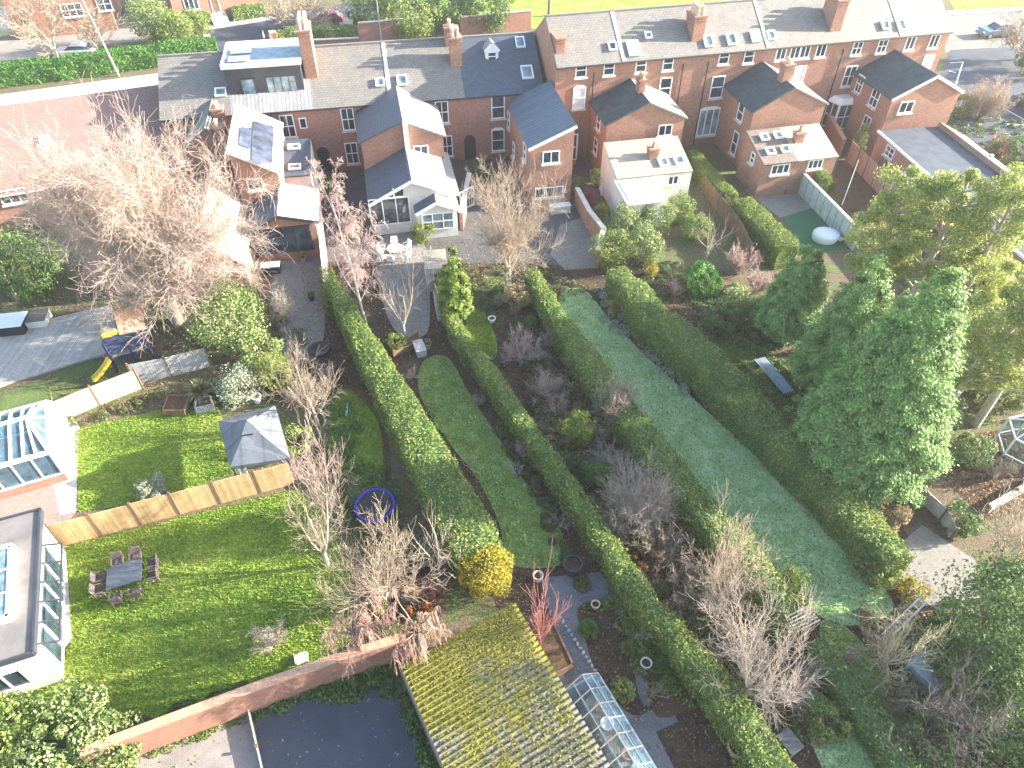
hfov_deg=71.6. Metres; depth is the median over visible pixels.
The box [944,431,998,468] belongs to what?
evergreen shrub
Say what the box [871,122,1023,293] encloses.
annex
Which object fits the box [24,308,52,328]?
planter
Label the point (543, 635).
bare tree
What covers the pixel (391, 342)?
evergreen shrub
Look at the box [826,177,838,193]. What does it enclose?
evergreen shrub
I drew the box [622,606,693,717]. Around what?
side bed
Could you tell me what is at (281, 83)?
window
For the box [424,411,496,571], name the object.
ground cover
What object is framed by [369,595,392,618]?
evergreen shrub
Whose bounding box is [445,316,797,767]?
hedge
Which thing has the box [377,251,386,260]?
patio chair
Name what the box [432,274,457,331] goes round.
ground cover
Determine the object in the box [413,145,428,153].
window
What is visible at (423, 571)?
compost bay
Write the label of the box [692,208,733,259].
bare tree
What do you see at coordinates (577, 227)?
stone patio
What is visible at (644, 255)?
evergreen shrub
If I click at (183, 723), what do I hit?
garden wall
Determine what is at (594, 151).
window
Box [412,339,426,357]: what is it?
chest
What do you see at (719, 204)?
wooden fence
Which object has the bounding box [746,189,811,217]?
patio
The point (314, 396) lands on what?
bare shrub
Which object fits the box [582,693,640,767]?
staging bench
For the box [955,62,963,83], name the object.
parking line
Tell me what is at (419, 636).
weeping tree
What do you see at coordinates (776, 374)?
garden bench
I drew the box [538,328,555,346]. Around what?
bare shrub
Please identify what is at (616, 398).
bare shrub
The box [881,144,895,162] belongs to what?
window
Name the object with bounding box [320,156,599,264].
terrace yards
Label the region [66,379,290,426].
ground cover
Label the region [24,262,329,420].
fallen leaves
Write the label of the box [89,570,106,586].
outdoor chair
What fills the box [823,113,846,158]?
garden wall
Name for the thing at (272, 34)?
gate pillar
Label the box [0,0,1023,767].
ground
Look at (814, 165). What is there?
window
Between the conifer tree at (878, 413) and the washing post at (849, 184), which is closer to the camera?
the conifer tree at (878, 413)
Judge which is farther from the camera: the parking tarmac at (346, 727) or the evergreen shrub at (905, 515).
the evergreen shrub at (905, 515)
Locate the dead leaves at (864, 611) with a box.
[856,606,1005,767]
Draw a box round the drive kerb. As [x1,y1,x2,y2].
[208,14,296,29]
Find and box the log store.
[432,290,441,320]
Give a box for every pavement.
[0,73,157,105]
[946,7,1023,15]
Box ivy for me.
[248,662,441,767]
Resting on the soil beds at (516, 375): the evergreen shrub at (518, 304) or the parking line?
the evergreen shrub at (518, 304)
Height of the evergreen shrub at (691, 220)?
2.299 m
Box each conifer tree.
[436,246,473,321]
[750,244,830,346]
[781,265,979,512]
[783,250,895,395]
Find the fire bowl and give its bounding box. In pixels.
[308,341,330,357]
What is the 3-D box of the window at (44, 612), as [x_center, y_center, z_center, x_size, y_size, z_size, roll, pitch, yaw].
[-19.723,10.270,30.425,0.072,2.200,1.050,-17,47,-16]
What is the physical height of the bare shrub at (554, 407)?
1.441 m
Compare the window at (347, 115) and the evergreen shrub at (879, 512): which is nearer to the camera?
the evergreen shrub at (879, 512)
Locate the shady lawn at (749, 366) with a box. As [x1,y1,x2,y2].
[698,320,807,424]
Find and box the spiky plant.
[183,377,216,408]
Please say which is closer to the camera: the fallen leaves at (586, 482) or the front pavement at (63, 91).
the fallen leaves at (586, 482)
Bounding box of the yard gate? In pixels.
[459,185,474,207]
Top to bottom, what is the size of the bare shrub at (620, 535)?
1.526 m
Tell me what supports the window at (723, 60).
in the terraced house at (753, 106)
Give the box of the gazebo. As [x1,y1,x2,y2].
[218,405,296,481]
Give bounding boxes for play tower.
[91,306,155,382]
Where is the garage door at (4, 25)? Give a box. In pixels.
[0,8,13,29]
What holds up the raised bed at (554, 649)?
on the soil beds at (516, 375)
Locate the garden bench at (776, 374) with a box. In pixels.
[754,357,793,393]
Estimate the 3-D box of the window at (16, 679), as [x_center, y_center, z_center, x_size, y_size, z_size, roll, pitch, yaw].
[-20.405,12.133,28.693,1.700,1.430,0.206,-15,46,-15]
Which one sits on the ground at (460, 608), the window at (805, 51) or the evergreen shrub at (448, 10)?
the evergreen shrub at (448, 10)
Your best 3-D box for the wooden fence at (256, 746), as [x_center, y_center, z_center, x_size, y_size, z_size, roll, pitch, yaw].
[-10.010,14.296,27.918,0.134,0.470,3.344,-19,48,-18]
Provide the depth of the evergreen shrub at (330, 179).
57.33 m
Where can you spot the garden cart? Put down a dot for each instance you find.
(793, 746)
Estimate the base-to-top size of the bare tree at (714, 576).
5.591 m
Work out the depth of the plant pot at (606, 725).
27.89 m
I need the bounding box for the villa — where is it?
[167,0,259,25]
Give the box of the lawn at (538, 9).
[433,0,723,27]
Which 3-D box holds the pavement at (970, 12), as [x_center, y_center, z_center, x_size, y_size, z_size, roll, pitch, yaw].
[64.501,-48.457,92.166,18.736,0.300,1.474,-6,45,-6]
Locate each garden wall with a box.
[78,634,410,767]
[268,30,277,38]
[313,37,359,44]
[315,160,327,282]
[357,16,425,41]
[459,172,470,230]
[460,9,530,34]
[574,187,605,268]
[797,173,859,250]
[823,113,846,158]
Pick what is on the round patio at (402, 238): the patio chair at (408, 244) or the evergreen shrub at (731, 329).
the patio chair at (408, 244)
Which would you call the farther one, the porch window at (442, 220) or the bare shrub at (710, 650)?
the porch window at (442, 220)
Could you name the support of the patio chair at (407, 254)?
on the round patio at (402, 238)
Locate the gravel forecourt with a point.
(12, 47)
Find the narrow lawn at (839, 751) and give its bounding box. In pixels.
[801,687,875,767]
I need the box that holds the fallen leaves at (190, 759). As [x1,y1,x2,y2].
[145,685,417,767]
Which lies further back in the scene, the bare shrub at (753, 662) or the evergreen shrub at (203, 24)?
the evergreen shrub at (203, 24)
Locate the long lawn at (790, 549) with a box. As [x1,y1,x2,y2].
[558,288,892,624]
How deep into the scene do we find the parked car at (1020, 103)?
70.29 m
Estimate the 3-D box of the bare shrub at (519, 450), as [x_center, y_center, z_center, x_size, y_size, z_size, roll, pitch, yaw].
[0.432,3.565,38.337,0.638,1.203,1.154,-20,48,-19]
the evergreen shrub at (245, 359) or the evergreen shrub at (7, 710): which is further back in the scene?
the evergreen shrub at (245, 359)
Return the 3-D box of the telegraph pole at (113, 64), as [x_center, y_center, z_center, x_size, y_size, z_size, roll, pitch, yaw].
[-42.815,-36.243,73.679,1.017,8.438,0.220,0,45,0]
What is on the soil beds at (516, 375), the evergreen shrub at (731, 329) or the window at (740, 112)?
the evergreen shrub at (731, 329)
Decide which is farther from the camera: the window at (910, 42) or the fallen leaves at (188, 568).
the window at (910, 42)
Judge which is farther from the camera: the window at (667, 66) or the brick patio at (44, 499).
the window at (667, 66)
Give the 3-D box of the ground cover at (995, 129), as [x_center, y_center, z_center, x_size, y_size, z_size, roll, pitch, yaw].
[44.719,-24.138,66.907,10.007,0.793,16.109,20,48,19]
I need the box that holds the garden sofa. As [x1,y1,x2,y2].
[549,201,571,214]
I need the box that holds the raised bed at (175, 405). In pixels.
[161,395,193,415]
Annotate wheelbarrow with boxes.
[904,655,948,695]
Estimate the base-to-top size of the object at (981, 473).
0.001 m
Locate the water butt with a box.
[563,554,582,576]
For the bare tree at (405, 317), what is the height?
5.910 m
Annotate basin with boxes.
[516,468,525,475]
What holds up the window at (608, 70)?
in the terraced house at (617, 78)
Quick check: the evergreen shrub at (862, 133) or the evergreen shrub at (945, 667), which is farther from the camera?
the evergreen shrub at (862, 133)
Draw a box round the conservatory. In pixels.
[0,400,68,499]
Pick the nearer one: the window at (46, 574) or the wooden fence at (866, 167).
the window at (46, 574)
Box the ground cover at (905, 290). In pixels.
[874,237,1022,429]
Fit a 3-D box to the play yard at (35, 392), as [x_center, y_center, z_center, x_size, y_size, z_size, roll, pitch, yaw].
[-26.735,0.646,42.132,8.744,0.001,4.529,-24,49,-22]
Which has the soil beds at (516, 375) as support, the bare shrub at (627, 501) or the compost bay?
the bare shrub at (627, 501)
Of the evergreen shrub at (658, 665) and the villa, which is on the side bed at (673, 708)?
the evergreen shrub at (658, 665)
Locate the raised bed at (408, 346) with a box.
[392,332,419,357]
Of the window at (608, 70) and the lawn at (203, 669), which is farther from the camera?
the window at (608, 70)
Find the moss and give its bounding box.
[144,714,248,758]
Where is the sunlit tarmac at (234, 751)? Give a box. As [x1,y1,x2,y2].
[135,715,260,767]
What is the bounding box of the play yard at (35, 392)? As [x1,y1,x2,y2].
[0,357,141,434]
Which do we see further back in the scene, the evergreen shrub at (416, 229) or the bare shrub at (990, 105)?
the bare shrub at (990, 105)
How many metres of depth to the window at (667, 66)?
59.39 m
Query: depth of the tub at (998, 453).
38.14 m
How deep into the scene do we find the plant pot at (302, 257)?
51.49 m
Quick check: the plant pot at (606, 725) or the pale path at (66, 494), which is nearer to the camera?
the plant pot at (606, 725)
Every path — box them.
[53,418,79,514]
[63,546,71,646]
[345,385,391,488]
[541,572,677,767]
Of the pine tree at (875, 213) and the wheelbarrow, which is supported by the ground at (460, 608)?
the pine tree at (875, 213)
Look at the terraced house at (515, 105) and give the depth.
59.65 m
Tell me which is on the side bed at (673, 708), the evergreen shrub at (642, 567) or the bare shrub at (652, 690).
the bare shrub at (652, 690)
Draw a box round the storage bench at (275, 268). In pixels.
[260,261,281,274]
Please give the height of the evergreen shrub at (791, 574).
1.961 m
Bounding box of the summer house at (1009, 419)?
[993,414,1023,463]
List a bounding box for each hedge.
[0,35,218,88]
[192,10,212,24]
[229,2,265,20]
[275,23,358,38]
[318,266,336,319]
[324,281,504,580]
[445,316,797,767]
[522,267,812,646]
[603,265,914,587]
[688,149,737,207]
[731,196,800,269]
[796,635,924,767]
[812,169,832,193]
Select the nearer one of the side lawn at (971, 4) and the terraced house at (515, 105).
the terraced house at (515, 105)
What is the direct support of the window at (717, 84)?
in the terraced house at (753, 106)
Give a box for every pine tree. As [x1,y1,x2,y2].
[843,162,937,282]
[883,167,1006,309]
[919,161,1023,325]
[944,268,1023,404]
[964,264,1023,427]
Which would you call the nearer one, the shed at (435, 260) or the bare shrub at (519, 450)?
the bare shrub at (519, 450)
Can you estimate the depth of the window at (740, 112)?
60.08 m
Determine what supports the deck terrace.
on the ground at (460, 608)
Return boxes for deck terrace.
[0,305,112,387]
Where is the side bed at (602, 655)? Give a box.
[577,602,650,715]
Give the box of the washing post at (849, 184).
[842,160,858,204]
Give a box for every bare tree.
[0,0,82,58]
[0,70,304,358]
[0,227,25,300]
[59,0,135,48]
[256,329,346,428]
[259,437,365,573]
[260,0,348,29]
[283,400,358,520]
[289,492,455,660]
[300,156,388,320]
[365,248,433,337]
[405,498,470,575]
[452,148,571,288]
[519,538,571,644]
[677,480,788,632]
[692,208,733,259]
[692,565,837,740]
[849,570,961,695]
[875,642,1023,767]
[973,478,1023,594]
[977,0,1023,59]
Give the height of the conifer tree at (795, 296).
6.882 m
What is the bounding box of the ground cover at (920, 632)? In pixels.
[885,602,1023,767]
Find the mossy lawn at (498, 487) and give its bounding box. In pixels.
[418,355,563,567]
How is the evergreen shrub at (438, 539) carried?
on the ground at (460, 608)
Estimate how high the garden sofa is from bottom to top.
0.662 m
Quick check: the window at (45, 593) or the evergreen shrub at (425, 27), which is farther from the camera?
the evergreen shrub at (425, 27)
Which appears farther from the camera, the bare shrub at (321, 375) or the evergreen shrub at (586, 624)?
the bare shrub at (321, 375)
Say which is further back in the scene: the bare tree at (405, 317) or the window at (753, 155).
the window at (753, 155)
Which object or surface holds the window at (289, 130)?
in the terraced house at (274, 126)
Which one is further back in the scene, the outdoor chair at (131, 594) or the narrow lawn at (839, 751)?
the outdoor chair at (131, 594)
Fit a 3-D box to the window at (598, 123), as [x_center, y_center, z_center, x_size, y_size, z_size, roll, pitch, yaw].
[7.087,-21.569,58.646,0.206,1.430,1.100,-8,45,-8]
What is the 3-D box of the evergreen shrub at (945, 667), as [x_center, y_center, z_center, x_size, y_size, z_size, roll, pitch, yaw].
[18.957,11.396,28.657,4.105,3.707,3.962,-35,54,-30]
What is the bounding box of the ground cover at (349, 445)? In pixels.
[299,386,440,593]
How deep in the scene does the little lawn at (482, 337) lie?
46.13 m
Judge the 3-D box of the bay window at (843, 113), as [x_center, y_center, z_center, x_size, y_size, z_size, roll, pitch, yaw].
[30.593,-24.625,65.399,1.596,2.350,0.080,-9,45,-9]
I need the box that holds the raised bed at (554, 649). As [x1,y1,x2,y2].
[531,623,573,675]
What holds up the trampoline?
on the ground at (460, 608)
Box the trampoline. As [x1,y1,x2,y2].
[350,473,396,527]
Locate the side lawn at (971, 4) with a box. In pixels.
[950,0,1023,9]
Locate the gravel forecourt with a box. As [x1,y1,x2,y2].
[0,16,148,62]
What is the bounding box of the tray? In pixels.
[294,651,307,664]
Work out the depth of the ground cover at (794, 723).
34.43 m
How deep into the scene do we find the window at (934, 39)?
63.64 m
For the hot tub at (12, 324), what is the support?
on the deck terrace
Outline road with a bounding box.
[944,12,1023,51]
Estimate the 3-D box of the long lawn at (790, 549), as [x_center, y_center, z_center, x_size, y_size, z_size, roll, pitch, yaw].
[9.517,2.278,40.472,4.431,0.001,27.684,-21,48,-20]
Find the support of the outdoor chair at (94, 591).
on the lawn at (203, 669)
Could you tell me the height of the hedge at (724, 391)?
2.744 m
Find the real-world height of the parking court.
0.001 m
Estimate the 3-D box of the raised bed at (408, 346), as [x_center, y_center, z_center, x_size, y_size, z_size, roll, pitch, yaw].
[-6.663,-2.457,44.981,2.406,0.450,0.829,-31,52,-28]
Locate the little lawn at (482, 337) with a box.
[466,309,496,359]
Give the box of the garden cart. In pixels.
[775,727,803,758]
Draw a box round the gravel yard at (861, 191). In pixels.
[831,160,881,231]
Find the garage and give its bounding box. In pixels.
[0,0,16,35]
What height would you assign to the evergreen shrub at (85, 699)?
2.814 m
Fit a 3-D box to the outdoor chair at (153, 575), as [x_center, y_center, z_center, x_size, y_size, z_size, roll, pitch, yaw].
[-16.722,8.921,33.089,0.546,0.891,0.560,-14,46,-14]
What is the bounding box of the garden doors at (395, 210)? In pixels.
[368,196,410,225]
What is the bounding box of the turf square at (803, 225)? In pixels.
[784,208,842,249]
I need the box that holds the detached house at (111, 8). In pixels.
[2,0,121,39]
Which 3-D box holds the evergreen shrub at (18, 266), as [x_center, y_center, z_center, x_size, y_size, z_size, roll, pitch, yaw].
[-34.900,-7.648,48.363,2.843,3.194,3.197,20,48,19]
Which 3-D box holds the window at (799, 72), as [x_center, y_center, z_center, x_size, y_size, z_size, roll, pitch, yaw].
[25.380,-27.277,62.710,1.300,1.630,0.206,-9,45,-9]
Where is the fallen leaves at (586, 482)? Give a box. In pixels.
[300,230,988,767]
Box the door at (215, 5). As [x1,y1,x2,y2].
[210,0,220,12]
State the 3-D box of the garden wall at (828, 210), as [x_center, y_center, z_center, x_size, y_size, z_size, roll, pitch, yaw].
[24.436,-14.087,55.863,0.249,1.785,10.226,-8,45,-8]
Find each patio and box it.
[0,477,77,524]
[270,256,324,363]
[374,232,429,336]
[550,218,596,269]
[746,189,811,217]
[901,525,979,609]
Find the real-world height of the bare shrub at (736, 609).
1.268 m
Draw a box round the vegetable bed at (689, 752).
[656,712,736,767]
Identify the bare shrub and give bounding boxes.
[245,612,292,660]
[266,282,295,324]
[282,369,333,409]
[310,363,335,390]
[339,246,367,271]
[401,364,420,380]
[418,575,453,609]
[462,455,476,467]
[472,393,486,404]
[492,293,503,305]
[495,324,549,367]
[510,461,523,476]
[515,438,525,456]
[523,365,568,405]
[532,417,548,433]
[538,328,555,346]
[542,395,569,417]
[547,511,570,528]
[561,350,572,370]
[585,435,630,472]
[586,368,648,424]
[588,418,610,445]
[594,443,690,539]
[609,518,628,544]
[624,521,692,572]
[634,620,654,640]
[638,680,671,706]
[662,598,686,623]
[663,554,722,611]
[664,275,684,294]
[703,636,733,666]
[713,594,752,622]
[714,532,771,558]
[720,241,762,276]
[728,634,755,666]
[744,263,774,294]
[763,717,783,747]
[783,650,830,709]
[841,642,867,674]
[858,622,896,657]
[870,669,922,733]
[917,731,965,765]
[919,661,989,731]
[957,73,1021,118]
[979,454,1022,487]
[984,131,1012,156]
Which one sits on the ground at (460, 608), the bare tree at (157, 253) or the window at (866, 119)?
the bare tree at (157, 253)
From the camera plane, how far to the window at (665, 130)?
58.05 m
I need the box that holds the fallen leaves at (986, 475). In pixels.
[943,427,1023,519]
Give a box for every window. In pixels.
[0,187,29,207]
[0,668,38,698]
[38,623,63,667]
[39,603,63,644]
[40,583,64,624]
[41,561,64,605]
[42,543,64,585]
[59,3,84,18]
[95,0,114,12]
[183,0,200,10]
[239,78,256,94]
[246,178,265,192]
[265,75,298,92]
[278,114,298,139]
[298,117,307,128]
[340,108,356,132]
[344,142,360,165]
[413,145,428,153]
[421,211,454,230]
[435,101,450,124]
[443,135,454,157]
[487,51,496,59]
[490,97,505,120]
[491,127,505,152]
[506,110,509,131]
[511,141,514,160]
[521,141,525,164]
[534,186,563,200]
[541,150,560,166]
[571,85,585,111]
[573,134,577,159]
[574,67,587,79]
[591,136,597,157]
[594,116,600,133]
[602,65,615,77]
[634,62,646,74]
[656,124,672,137]
[659,77,672,96]
[660,59,673,72]
[665,175,679,187]
[707,75,725,100]
[716,54,729,66]
[727,130,739,157]
[734,102,744,124]
[741,52,754,65]
[747,151,755,166]
[768,163,790,177]
[773,49,786,62]
[789,47,801,60]
[793,65,806,83]
[798,46,811,60]
[805,159,823,171]
[813,45,827,59]
[821,100,839,126]
[835,104,852,128]
[839,65,858,88]
[849,42,863,57]
[851,74,865,95]
[857,114,871,137]
[865,89,880,110]
[873,39,888,55]
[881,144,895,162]
[895,101,914,115]
[901,37,916,52]
[921,54,935,69]
[925,35,940,50]
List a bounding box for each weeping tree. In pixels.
[320,593,390,682]
[382,586,450,675]
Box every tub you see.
[0,311,27,336]
[812,227,839,244]
[985,449,1007,466]
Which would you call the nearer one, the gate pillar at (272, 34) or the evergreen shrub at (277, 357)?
the evergreen shrub at (277, 357)
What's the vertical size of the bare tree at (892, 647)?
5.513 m
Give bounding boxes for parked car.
[53,41,95,56]
[307,9,342,25]
[975,21,1017,38]
[1010,93,1023,108]
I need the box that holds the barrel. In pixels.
[727,738,741,758]
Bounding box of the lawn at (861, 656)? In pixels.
[819,620,929,767]
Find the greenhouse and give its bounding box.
[566,672,656,767]
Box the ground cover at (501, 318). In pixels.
[461,260,599,342]
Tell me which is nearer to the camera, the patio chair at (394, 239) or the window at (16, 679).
the window at (16, 679)
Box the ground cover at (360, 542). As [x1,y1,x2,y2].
[290,458,429,645]
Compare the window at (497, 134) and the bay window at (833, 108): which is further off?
the bay window at (833, 108)
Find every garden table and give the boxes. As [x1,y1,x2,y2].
[106,558,144,594]
[387,243,402,255]
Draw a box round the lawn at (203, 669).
[0,489,351,743]
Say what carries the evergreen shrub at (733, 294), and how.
on the soil beds at (516, 375)
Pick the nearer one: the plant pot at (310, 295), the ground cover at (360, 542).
the ground cover at (360, 542)
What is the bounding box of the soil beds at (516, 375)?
[300,239,1020,767]
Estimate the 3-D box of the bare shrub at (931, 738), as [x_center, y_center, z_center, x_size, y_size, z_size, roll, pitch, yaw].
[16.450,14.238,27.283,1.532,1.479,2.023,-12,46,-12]
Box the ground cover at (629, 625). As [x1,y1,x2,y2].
[582,586,698,708]
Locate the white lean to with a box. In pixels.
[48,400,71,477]
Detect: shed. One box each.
[398,603,610,767]
[423,249,446,291]
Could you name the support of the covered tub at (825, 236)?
on the turf square at (803, 225)
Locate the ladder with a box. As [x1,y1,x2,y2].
[879,595,927,637]
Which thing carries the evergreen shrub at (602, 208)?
on the terrace yards at (354, 189)
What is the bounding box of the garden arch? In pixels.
[783,606,819,650]
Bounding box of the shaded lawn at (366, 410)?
[330,389,383,486]
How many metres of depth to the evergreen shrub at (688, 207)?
54.68 m
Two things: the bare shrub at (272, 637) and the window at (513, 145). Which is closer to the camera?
the bare shrub at (272, 637)
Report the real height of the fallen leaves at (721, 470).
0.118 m
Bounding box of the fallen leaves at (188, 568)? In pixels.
[64,410,345,712]
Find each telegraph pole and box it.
[82,0,118,75]
[547,0,550,13]
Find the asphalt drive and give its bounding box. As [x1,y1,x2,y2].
[205,0,398,50]
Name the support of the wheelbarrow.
on the soil beds at (516, 375)
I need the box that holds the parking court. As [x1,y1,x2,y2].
[941,46,1023,149]
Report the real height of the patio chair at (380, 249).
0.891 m
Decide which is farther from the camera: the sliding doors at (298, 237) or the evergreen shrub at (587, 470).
the sliding doors at (298, 237)
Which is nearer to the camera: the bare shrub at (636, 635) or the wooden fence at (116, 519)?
the bare shrub at (636, 635)
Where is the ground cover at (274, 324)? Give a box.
[67,276,328,376]
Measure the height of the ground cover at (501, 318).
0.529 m
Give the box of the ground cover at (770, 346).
[640,260,805,418]
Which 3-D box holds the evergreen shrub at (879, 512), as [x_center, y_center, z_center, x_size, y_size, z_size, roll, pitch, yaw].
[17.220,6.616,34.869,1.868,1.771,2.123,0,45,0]
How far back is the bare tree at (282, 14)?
85.14 m
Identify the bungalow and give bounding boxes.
[0,85,254,292]
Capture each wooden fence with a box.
[43,368,143,417]
[44,461,300,545]
[125,347,212,381]
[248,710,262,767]
[430,243,445,329]
[699,172,753,260]
[845,139,896,192]
[919,486,959,540]
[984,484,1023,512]
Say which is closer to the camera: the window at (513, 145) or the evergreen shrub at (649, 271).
the evergreen shrub at (649, 271)
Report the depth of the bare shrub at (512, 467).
37.72 m
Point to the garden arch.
(813, 624)
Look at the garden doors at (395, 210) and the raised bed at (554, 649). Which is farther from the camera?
the garden doors at (395, 210)
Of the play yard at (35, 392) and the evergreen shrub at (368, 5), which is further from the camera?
the evergreen shrub at (368, 5)
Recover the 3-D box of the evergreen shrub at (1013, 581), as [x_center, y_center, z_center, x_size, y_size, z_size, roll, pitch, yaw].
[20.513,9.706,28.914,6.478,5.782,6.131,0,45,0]
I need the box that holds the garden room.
[0,507,65,698]
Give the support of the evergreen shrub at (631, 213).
on the soil beds at (516, 375)
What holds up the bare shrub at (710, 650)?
on the soil beds at (516, 375)
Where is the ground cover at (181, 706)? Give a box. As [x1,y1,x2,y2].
[76,680,248,738]
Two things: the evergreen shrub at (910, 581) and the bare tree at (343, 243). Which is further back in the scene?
the bare tree at (343, 243)
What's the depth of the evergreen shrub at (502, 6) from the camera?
83.92 m
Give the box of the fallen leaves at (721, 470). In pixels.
[565,296,877,616]
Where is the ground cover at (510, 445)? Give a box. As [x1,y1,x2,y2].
[478,389,590,592]
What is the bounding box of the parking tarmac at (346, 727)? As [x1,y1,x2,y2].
[255,677,435,767]
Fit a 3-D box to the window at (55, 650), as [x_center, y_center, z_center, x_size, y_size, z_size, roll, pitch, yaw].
[-19.315,10.933,29.750,0.072,2.200,1.050,-17,47,-16]
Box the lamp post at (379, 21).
[376,0,381,40]
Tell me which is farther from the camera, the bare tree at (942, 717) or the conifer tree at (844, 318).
the conifer tree at (844, 318)
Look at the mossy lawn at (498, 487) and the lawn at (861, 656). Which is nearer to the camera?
the lawn at (861, 656)
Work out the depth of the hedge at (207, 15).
87.72 m
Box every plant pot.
[251,393,260,403]
[297,251,306,262]
[307,291,313,300]
[424,338,431,348]
[488,315,495,322]
[533,570,543,582]
[591,599,599,609]
[594,700,604,712]
[600,716,613,730]
[622,747,633,760]
[640,657,651,669]
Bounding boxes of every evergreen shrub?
[0,221,68,305]
[0,249,28,295]
[0,674,120,767]
[0,690,37,767]
[64,709,143,767]
[123,0,174,43]
[133,471,168,500]
[155,7,198,42]
[177,7,213,37]
[179,276,270,359]
[210,362,266,409]
[236,325,283,373]
[252,351,294,391]
[283,423,313,460]
[320,175,337,197]
[338,0,402,24]
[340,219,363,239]
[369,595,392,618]
[375,0,436,39]
[382,623,404,637]
[384,333,407,350]
[404,584,433,616]
[409,222,437,244]
[415,0,476,31]
[435,525,470,570]
[455,0,511,33]
[455,541,514,600]
[470,159,489,182]
[493,0,515,10]
[500,282,532,314]
[523,315,537,327]
[557,409,594,450]
[571,175,586,196]
[577,619,599,639]
[579,461,612,489]
[584,190,594,205]
[587,227,634,269]
[589,168,600,186]
[592,202,611,221]
[600,200,642,240]
[608,676,635,703]
[609,300,619,314]
[620,639,635,655]
[626,218,666,265]
[632,548,663,575]
[639,196,678,237]
[643,261,658,276]
[654,654,672,675]
[666,189,696,225]
[679,212,715,245]
[684,260,724,298]
[701,298,742,339]
[722,281,761,318]
[727,515,754,545]
[774,565,813,610]
[808,695,854,743]
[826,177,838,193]
[848,280,894,310]
[848,553,903,591]
[854,122,869,149]
[865,505,885,529]
[877,497,913,531]
[893,705,957,767]
[896,576,932,603]
[913,536,1023,715]
[922,626,1023,729]
[943,496,984,538]
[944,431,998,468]
[952,92,978,118]
[957,325,992,370]
[962,666,1023,767]
[971,357,1023,412]
[984,132,1023,165]
[1013,52,1023,74]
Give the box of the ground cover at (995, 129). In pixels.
[947,96,1023,171]
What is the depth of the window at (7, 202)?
53.70 m
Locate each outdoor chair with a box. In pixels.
[88,582,107,600]
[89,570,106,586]
[106,590,124,607]
[109,550,126,566]
[126,585,143,602]
[127,546,143,563]
[146,553,160,571]
[146,565,160,585]
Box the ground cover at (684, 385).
[594,286,689,395]
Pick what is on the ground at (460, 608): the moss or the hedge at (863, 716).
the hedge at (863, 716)
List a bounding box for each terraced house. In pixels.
[157,51,238,189]
[220,11,321,261]
[311,18,465,238]
[460,31,577,206]
[534,4,692,234]
[679,0,838,197]
[813,0,964,155]
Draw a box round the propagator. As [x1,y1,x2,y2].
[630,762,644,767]
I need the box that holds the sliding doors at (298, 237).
[248,224,314,255]
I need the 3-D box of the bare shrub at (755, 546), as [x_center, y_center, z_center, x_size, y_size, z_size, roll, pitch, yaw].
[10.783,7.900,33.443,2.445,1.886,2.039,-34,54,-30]
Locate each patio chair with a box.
[7,475,22,483]
[21,471,35,480]
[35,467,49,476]
[376,242,385,254]
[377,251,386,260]
[386,255,394,265]
[390,236,397,243]
[402,250,411,260]
[403,238,411,250]
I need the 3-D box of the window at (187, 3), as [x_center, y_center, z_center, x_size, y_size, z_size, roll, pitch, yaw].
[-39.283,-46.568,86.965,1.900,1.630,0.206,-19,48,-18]
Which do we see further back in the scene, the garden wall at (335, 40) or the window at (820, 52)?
the garden wall at (335, 40)
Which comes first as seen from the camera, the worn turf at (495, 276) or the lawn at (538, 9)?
the worn turf at (495, 276)
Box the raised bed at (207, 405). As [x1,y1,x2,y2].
[194,394,214,413]
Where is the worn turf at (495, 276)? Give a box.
[470,265,505,309]
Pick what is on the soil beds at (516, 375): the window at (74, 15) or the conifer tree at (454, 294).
the conifer tree at (454, 294)
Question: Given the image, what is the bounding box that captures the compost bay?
[391,560,439,606]
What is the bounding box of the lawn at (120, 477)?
[77,405,235,511]
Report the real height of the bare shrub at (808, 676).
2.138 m
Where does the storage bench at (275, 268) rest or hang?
on the ground at (460, 608)
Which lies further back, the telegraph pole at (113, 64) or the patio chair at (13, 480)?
the telegraph pole at (113, 64)
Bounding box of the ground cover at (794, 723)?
[520,347,813,747]
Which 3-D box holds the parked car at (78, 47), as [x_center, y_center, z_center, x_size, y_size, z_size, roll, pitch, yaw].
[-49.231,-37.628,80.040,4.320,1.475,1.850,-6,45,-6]

